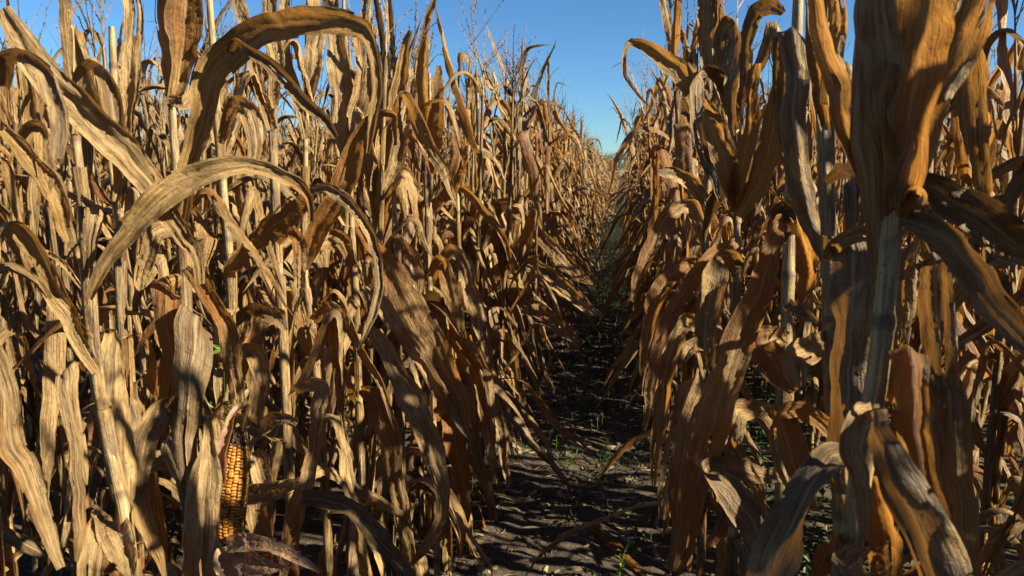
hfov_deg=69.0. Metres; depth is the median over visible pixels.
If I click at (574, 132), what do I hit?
corn plant
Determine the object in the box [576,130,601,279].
corn plant
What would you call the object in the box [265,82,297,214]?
corn plant
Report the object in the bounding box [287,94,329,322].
corn plant
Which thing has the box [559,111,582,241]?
corn plant
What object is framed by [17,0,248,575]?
corn plant
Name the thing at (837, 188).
corn plant
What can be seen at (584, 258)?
corn plant
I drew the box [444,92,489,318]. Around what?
corn plant
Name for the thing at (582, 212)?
corn plant
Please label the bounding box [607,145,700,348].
corn plant
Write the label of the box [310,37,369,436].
corn plant
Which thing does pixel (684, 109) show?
corn plant
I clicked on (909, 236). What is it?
corn plant
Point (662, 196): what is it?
corn plant
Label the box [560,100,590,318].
corn plant
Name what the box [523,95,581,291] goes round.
corn plant
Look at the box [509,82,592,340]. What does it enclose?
corn plant
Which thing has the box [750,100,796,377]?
corn plant
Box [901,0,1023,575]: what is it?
corn plant
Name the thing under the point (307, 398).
corn plant
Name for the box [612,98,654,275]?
corn plant
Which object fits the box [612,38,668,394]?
corn plant
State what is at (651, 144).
corn plant
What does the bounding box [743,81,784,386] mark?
corn plant
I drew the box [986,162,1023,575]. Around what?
corn plant
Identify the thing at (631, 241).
corn plant
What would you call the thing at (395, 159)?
corn plant
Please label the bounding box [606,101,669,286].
corn plant
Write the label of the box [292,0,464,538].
corn plant
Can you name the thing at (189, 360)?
corn plant
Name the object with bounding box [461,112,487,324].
corn plant
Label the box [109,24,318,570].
corn plant
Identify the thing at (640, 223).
corn plant
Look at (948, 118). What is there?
corn plant
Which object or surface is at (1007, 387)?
corn plant
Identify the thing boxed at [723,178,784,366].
corn plant
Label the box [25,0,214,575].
corn plant
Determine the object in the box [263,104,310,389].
corn plant
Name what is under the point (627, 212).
corn plant
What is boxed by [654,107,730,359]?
corn plant
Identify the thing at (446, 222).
corn plant
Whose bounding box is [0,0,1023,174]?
sky
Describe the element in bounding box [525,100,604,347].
corn plant
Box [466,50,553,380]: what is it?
corn plant
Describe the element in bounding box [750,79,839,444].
corn plant
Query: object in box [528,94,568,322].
corn plant
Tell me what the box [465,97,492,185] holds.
corn plant
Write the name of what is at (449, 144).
corn plant
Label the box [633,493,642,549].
weed
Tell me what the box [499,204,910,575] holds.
weeds
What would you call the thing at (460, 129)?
corn plant
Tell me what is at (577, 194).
corn plant
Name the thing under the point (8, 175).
corn plant
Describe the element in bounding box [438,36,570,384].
corn plant
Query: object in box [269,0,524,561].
corn plant
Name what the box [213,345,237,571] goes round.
plant
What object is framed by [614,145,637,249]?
corn plant
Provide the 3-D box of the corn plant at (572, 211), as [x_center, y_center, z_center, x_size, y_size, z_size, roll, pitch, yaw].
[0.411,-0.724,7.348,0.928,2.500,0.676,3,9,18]
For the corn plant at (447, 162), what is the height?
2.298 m
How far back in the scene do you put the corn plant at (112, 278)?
3.64 m
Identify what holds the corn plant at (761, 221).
on the ground
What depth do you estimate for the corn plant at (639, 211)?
4.82 m
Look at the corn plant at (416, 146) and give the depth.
5.60 m
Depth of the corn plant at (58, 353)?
2.04 m
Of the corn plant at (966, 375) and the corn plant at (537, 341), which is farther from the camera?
the corn plant at (537, 341)
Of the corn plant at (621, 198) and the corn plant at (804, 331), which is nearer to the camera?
the corn plant at (804, 331)
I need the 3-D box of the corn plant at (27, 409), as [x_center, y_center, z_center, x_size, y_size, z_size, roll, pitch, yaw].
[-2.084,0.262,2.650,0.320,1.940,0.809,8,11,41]
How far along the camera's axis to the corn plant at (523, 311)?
5.21 m
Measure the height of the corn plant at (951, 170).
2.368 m
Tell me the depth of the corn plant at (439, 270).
2.85 m
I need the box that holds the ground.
[12,178,1022,575]
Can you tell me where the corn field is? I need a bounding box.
[0,19,1023,575]
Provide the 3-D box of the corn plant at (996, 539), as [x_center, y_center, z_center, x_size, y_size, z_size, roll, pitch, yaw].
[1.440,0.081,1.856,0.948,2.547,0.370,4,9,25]
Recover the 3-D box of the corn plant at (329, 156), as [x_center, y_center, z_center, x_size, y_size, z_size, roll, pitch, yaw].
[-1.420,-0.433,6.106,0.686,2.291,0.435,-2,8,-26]
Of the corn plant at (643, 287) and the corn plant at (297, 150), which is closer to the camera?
the corn plant at (297, 150)
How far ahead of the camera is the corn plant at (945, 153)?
2.66 m
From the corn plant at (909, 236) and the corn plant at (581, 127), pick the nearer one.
the corn plant at (909, 236)
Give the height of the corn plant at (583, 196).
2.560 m
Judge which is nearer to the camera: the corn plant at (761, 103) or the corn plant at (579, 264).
the corn plant at (761, 103)
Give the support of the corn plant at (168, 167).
on the ground
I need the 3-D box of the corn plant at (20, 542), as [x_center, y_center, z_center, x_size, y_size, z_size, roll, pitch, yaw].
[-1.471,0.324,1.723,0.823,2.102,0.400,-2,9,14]
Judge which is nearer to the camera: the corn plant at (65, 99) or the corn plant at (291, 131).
the corn plant at (65, 99)
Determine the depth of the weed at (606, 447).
4.00 m
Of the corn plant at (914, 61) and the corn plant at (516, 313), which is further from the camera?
the corn plant at (516, 313)
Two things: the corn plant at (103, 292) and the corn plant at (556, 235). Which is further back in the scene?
the corn plant at (556, 235)
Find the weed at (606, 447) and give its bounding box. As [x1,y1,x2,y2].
[601,425,615,471]
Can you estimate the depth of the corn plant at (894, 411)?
3.41 m
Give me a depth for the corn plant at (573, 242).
7.28 m
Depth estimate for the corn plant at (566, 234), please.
6.45 m
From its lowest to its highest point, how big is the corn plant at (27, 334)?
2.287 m
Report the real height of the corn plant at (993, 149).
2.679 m
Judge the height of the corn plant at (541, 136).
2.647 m
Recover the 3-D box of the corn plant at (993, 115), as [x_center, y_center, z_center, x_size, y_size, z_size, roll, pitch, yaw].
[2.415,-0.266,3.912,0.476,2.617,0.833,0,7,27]
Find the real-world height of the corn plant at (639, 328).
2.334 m
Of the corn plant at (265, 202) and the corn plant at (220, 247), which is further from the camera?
the corn plant at (265, 202)
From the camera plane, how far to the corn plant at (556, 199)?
6.31 m
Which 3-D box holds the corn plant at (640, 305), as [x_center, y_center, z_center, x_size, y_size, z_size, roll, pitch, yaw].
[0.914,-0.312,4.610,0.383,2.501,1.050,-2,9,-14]
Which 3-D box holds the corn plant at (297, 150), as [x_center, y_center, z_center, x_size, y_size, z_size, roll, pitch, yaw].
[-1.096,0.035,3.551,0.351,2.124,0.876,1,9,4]
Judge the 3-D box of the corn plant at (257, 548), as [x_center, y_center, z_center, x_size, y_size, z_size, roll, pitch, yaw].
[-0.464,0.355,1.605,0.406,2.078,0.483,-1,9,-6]
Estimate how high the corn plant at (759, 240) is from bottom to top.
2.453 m
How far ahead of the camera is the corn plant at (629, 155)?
10.17 m
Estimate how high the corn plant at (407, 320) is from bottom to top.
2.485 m
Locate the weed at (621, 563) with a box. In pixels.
[615,537,630,575]
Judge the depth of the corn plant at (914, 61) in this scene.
0.81 m
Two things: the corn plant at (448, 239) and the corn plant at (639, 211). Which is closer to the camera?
the corn plant at (639, 211)
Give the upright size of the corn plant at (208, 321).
2.096 m
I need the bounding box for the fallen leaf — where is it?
[583,523,646,575]
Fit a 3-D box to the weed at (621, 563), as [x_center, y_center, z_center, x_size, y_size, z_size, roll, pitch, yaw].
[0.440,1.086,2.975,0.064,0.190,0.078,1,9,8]
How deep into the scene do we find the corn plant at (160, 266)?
2.36 m
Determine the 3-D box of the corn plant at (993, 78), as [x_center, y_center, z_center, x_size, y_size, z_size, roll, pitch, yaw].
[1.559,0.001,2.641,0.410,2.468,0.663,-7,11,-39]
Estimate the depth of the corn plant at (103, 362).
1.19 m
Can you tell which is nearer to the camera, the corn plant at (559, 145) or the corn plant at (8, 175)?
the corn plant at (8, 175)
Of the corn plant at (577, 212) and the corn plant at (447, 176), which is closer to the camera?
the corn plant at (447, 176)
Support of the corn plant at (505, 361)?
on the ground
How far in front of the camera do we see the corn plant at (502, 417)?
3.31 m
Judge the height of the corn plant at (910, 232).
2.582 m
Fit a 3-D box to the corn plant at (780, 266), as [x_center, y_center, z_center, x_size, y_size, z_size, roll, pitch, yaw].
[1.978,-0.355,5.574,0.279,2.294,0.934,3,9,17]
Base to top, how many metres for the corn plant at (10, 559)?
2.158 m
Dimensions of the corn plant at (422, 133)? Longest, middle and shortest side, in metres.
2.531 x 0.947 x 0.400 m
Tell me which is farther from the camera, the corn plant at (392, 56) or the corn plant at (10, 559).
the corn plant at (392, 56)
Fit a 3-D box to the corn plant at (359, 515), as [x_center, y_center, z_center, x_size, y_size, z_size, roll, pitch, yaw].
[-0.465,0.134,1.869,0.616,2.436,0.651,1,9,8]
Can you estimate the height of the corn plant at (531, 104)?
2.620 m
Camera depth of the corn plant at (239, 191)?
3.03 m
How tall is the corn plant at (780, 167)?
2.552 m
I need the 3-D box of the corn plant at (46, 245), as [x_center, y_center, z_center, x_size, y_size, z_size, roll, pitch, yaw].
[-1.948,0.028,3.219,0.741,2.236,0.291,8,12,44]
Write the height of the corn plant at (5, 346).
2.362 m
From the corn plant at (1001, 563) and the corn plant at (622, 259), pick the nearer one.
the corn plant at (1001, 563)
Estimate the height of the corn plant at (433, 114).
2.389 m
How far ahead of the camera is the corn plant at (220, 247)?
2.60 m
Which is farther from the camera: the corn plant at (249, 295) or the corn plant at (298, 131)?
the corn plant at (298, 131)
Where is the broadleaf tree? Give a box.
[609,151,625,170]
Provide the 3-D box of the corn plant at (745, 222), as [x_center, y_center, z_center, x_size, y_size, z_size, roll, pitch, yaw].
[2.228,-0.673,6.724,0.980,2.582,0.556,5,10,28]
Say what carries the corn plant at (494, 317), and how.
on the ground
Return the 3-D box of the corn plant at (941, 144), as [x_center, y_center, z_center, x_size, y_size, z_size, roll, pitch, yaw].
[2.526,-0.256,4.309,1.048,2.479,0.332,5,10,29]
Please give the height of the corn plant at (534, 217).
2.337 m
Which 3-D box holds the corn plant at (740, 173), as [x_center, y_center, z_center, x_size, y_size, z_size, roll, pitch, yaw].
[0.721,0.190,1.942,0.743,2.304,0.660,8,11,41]
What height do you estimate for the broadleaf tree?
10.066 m
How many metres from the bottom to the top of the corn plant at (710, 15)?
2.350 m
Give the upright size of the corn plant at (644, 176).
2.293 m
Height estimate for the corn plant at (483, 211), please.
2.286 m
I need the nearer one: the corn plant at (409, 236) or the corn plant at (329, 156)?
the corn plant at (409, 236)
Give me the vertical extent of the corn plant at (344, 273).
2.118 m
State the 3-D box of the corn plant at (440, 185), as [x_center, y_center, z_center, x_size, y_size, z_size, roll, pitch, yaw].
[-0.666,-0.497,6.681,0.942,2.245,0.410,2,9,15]
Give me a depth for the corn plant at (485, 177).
3.60 m
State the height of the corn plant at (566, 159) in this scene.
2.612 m
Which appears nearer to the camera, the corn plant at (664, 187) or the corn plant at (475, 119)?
the corn plant at (664, 187)
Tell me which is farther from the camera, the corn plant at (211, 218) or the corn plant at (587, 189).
the corn plant at (587, 189)
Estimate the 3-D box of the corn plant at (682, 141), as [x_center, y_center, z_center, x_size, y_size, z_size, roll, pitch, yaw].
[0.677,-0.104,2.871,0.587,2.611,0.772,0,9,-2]
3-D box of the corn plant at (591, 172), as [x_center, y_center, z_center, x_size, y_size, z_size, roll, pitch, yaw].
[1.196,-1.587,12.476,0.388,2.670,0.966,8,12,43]
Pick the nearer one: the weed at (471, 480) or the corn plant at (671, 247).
the weed at (471, 480)
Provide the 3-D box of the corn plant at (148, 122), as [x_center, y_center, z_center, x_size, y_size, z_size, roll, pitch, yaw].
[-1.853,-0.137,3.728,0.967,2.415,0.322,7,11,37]
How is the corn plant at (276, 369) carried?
on the ground
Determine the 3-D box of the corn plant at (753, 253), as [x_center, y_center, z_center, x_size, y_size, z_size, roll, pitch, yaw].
[0.881,-0.101,3.349,0.995,2.462,0.349,2,5,-1]
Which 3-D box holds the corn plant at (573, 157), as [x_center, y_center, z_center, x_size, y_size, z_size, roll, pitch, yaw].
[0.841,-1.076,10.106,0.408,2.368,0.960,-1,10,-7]
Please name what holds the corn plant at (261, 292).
on the ground
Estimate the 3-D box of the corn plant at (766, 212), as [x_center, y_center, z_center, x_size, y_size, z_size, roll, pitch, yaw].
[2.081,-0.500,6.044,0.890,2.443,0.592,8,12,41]
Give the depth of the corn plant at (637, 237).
6.36 m
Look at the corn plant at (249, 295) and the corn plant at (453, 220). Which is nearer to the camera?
the corn plant at (249, 295)
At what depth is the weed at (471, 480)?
3.53 m
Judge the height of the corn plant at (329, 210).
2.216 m
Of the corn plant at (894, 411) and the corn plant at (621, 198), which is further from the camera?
the corn plant at (621, 198)
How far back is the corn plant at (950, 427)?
1.14 m
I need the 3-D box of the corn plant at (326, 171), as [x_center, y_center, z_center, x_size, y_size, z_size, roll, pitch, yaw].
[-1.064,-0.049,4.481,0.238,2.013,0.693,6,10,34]
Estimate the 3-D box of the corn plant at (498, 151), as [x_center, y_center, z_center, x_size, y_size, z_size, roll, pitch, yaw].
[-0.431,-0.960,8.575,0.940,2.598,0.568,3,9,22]
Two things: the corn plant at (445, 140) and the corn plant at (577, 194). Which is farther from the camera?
the corn plant at (577, 194)
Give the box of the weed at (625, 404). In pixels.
[619,389,630,418]
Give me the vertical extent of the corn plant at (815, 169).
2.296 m
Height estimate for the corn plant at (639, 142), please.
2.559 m
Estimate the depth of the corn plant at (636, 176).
8.62 m
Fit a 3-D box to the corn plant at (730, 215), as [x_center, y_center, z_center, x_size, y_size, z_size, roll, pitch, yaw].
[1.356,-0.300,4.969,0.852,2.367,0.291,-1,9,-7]
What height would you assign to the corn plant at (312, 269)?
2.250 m
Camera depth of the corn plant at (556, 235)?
4.92 m
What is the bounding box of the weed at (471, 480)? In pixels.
[470,474,481,510]
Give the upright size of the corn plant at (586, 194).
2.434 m
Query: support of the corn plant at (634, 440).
on the ground
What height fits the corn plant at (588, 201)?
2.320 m
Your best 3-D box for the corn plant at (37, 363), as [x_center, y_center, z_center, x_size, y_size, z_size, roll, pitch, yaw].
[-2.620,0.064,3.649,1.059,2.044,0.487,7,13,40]
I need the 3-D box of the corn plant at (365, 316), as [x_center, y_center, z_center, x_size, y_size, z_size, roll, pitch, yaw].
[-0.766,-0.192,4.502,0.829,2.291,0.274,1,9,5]
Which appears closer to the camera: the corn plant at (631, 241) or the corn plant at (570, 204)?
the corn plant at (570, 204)
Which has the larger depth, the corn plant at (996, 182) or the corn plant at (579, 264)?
the corn plant at (579, 264)
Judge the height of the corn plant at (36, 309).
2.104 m
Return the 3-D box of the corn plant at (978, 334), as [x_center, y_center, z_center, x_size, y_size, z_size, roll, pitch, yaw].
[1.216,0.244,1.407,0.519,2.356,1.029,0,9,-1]
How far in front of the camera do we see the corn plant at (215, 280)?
4.55 m
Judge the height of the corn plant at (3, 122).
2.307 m
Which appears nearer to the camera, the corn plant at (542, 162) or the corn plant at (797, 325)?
the corn plant at (797, 325)
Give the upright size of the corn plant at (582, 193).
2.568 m
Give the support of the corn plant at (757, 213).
on the ground
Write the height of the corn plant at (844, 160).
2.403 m
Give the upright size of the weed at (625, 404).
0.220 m
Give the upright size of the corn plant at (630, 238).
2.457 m
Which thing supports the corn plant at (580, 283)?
on the ground
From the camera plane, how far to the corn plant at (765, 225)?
4.46 m
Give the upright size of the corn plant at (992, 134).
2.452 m
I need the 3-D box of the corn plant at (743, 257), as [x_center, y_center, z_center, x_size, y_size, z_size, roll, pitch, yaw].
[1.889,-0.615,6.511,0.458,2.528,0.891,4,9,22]
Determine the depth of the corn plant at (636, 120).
7.12 m
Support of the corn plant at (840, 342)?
on the ground
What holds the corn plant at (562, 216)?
on the ground
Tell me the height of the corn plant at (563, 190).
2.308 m
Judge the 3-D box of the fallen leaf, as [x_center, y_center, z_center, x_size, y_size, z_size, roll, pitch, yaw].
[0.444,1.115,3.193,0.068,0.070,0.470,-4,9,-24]
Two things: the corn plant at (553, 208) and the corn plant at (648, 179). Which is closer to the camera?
the corn plant at (553, 208)
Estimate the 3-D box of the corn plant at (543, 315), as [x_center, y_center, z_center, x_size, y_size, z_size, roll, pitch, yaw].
[-0.098,-0.157,3.737,1.009,2.472,0.517,8,11,41]
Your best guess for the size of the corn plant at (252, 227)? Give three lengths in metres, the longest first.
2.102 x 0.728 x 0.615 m
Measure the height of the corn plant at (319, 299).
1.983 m
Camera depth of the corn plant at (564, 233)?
8.82 m
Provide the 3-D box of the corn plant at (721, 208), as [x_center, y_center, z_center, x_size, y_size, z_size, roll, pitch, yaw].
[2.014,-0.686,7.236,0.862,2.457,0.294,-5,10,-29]
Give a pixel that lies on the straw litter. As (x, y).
(481, 568)
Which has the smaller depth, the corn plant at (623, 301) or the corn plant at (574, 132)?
the corn plant at (623, 301)
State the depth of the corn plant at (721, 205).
6.99 m
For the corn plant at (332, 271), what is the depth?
4.22 m
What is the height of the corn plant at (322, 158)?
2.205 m
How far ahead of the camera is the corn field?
6.00 m
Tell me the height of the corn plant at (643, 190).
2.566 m
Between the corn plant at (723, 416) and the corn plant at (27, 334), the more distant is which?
the corn plant at (27, 334)
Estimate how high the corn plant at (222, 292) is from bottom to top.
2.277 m
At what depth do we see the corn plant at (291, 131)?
5.48 m
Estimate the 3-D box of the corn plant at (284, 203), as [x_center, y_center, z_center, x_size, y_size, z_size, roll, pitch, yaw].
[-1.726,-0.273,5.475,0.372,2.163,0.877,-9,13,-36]
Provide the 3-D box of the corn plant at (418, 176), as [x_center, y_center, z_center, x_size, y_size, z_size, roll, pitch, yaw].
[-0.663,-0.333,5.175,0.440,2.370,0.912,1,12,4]
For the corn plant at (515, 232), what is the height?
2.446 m
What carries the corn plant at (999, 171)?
on the ground
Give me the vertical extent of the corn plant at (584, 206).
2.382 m
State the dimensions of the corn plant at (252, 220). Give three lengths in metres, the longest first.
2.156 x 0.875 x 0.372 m
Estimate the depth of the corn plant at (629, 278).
8.21 m
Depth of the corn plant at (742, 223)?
6.82 m
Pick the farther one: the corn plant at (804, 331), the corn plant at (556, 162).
the corn plant at (556, 162)
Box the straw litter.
[340,291,724,575]
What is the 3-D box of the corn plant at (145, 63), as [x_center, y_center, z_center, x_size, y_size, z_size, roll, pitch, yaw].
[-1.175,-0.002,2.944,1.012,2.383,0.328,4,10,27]
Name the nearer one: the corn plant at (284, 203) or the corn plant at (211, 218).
the corn plant at (211, 218)
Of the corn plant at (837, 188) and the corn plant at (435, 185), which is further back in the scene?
the corn plant at (435, 185)
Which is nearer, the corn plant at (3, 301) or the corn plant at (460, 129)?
the corn plant at (3, 301)
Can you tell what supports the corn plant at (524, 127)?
on the ground
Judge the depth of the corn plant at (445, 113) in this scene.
7.26 m
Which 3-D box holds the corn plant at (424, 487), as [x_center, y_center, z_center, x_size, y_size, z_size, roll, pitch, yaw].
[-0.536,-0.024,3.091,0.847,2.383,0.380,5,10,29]
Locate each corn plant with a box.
[0,0,42,561]
[0,0,157,575]
[0,0,313,575]
[0,6,204,575]
[0,7,101,570]
[0,45,72,452]
[0,81,212,575]
[0,95,113,575]
[0,144,60,532]
[0,158,42,416]
[2,67,138,511]
[2,526,75,573]
[5,238,59,531]
[12,0,273,575]
[13,20,103,505]
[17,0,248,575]
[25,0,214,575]
[29,45,169,501]
[51,11,150,511]
[51,63,261,562]
[91,37,282,572]
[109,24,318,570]
[114,3,170,477]
[132,0,383,575]
[133,81,254,341]
[135,76,247,442]
[137,32,211,384]
[139,0,307,575]
[151,0,322,520]
[159,110,258,377]
[162,0,298,505]
[179,63,298,477]
[197,2,331,532]
[206,0,383,575]
[211,114,279,408]
[212,150,246,288]
[213,0,425,575]
[228,72,309,508]
[243,0,472,575]
[246,0,397,575]
[250,95,344,499]
[252,0,496,575]
[253,107,311,465]
[257,119,362,467]
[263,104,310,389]
[265,45,362,488]
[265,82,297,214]
[266,137,298,370]
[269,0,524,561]
[278,104,362,326]
[279,70,356,465]
[287,88,333,374]
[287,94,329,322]
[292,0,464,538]
[293,0,477,557]
[295,153,417,417]
[297,98,363,459]
[309,101,371,299]
[309,154,497,575]
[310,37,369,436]
[310,188,369,413]
[311,129,361,400]
[315,78,420,418]
[326,0,492,556]
[330,3,472,575]
[354,0,426,520]
[366,25,520,503]
[367,7,553,486]
[369,90,481,280]
[375,189,497,575]
[405,146,421,250]
[406,142,456,275]
[407,149,442,241]
[416,182,574,538]
[418,0,521,472]
[419,127,452,252]
[419,148,449,248]
[420,18,603,497]
[427,49,522,467]
[435,131,455,242]
[436,23,596,463]
[436,145,465,324]
[437,90,463,271]
[437,209,465,241]
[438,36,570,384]
[443,81,468,331]
[443,86,466,278]
[444,67,529,408]
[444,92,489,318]
[446,37,524,381]
[454,25,586,403]
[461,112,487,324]
[465,55,548,423]
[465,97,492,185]
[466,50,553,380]
[472,28,581,425]
[477,76,588,369]
[480,100,506,206]
[490,28,550,413]
[492,66,559,390]
[495,81,586,395]
[499,89,599,319]
[508,85,605,340]
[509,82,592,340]
[513,41,561,381]
[519,63,568,350]
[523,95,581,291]
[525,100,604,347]
[526,0,825,575]
[527,82,589,356]
[528,82,590,317]
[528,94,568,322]
[531,77,595,348]
[532,53,575,368]
[533,91,575,302]
[538,96,577,315]
[538,116,567,285]
[539,117,586,304]
[547,97,595,309]
[553,99,579,296]
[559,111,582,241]
[559,113,587,285]
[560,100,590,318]
[560,129,592,303]
[564,112,592,286]
[565,102,596,294]
[565,106,577,226]
[565,141,586,284]
[571,120,588,223]
[575,128,605,279]
[576,123,603,254]
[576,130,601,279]
[577,118,602,251]
[577,138,591,270]
[579,117,596,269]
[580,76,672,348]
[581,137,601,267]
[588,80,673,322]
[591,5,784,536]
[595,0,821,534]
[595,84,652,326]
[598,114,650,301]
[599,66,703,438]
[603,124,642,288]
[606,91,699,380]
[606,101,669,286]
[607,100,639,258]
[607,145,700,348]
[608,100,655,299]
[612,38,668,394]
[612,61,728,322]
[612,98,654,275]
[614,134,647,305]
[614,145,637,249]
[617,23,693,439]
[619,84,671,331]
[622,0,785,575]
[622,141,645,303]
[624,109,650,248]
[624,137,658,354]
[625,81,703,436]
[625,109,651,245]
[625,177,648,253]
[629,72,669,338]
[631,47,701,316]
[637,96,657,181]
[638,65,669,365]
[640,33,678,341]
[650,0,725,571]
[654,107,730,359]
[668,2,768,502]
[671,149,758,381]
[673,0,820,573]
[717,118,730,311]
[717,133,778,304]
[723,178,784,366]
[725,120,744,313]
[741,72,767,297]
[741,81,795,364]
[741,83,781,286]
[741,88,765,245]
[742,26,819,440]
[743,63,784,353]
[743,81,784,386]
[744,71,781,388]
[745,0,1023,575]
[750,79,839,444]
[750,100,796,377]
[751,145,862,448]
[751,159,783,391]
[754,108,818,369]
[756,101,820,424]
[769,0,878,575]
[774,0,852,451]
[777,40,850,401]
[780,134,863,400]
[858,0,1019,575]
[863,224,902,543]
[864,3,1023,542]
[873,1,1012,541]
[885,302,1023,402]
[886,153,945,396]
[887,105,1023,574]
[887,140,943,419]
[888,287,1023,575]
[890,0,1023,575]
[892,55,1003,456]
[893,48,1023,575]
[896,107,1021,539]
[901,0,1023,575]
[902,138,958,359]
[903,81,1023,575]
[916,112,950,268]
[916,141,999,277]
[942,54,1023,441]
[964,21,998,429]
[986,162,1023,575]
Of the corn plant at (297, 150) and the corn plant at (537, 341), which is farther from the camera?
the corn plant at (537, 341)
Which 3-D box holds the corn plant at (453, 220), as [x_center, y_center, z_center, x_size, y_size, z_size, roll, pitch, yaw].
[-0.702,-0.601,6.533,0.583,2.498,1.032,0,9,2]
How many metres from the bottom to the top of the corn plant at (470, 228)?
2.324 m
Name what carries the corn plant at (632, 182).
on the ground

